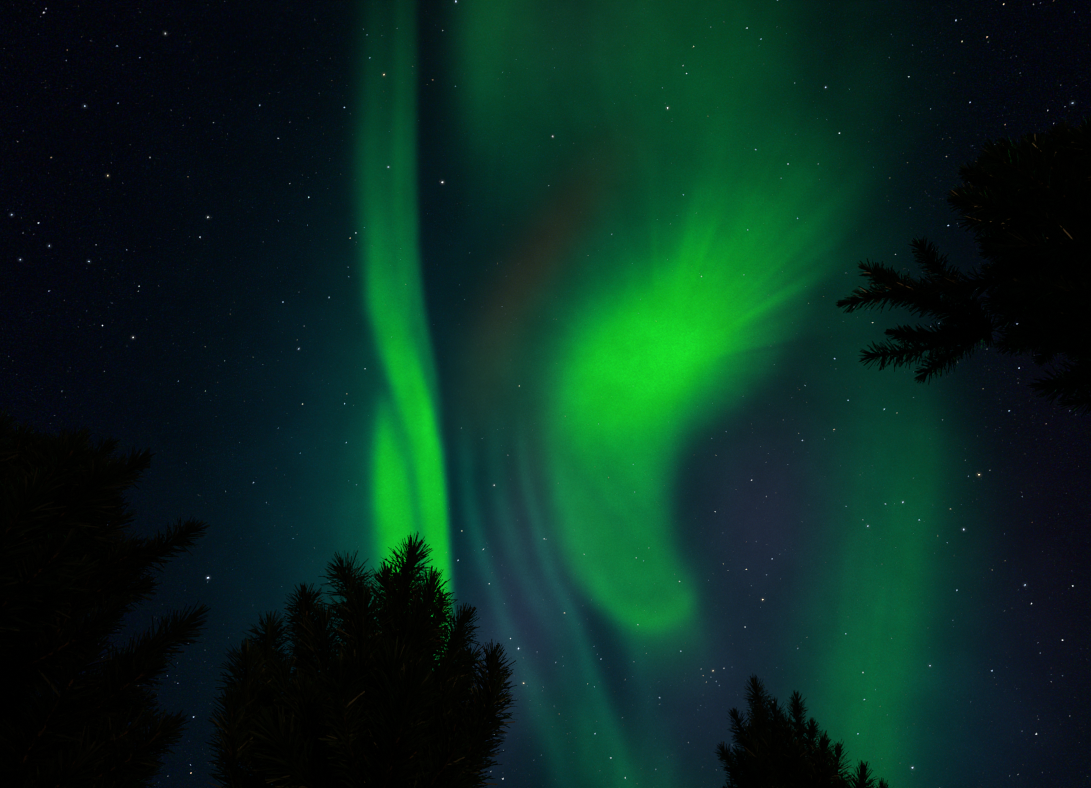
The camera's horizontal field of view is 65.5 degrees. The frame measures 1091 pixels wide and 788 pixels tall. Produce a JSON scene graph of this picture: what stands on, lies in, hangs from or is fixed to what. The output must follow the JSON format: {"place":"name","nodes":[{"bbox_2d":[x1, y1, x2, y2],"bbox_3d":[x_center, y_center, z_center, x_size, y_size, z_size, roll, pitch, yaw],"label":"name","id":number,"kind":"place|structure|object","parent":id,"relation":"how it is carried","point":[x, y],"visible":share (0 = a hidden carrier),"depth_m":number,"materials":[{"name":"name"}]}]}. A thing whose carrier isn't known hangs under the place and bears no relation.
{"place":"outdoors","nodes":[
{"label":"outdoors","id":0,"kind":"place"},
{"bbox_2d":[0,0,1090,787],"label":"sky","id":1,"kind":"structure","parent":0,"point":[546,293],"materials":[{"name":"green"}]},
{"bbox_3d":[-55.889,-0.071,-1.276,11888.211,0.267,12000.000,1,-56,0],"label":"snowy ground","id":2,"kind":"structure","parent":0,"visible":0},
{"bbox_2d":[0,405,210,787],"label":"pine","id":3,"kind":"object","parent":2,"relation":"on","point":[61,499],"visible":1,"depth_m":1.60,"materials":[{"name":"black plant"}]},
{"bbox_2d":[205,531,517,787],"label":"pine","id":4,"kind":"object","parent":2,"relation":"on","point":[383,705],"visible":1,"depth_m":1.98,"materials":[{"name":"black plant"}]},
{"bbox_2d":[715,673,893,787],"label":"pine","id":5,"kind":"object","parent":2,"relation":"on","point":[770,757],"visible":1,"depth_m":3.71,"materials":[{"name":"black plant"}]},
{"bbox_2d":[836,115,1090,417],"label":"pine","id":6,"kind":"object","parent":2,"relation":"on","point":[1028,202],"visible":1,"depth_m":2.07,"materials":[{"name":"black plant"}]}
]}

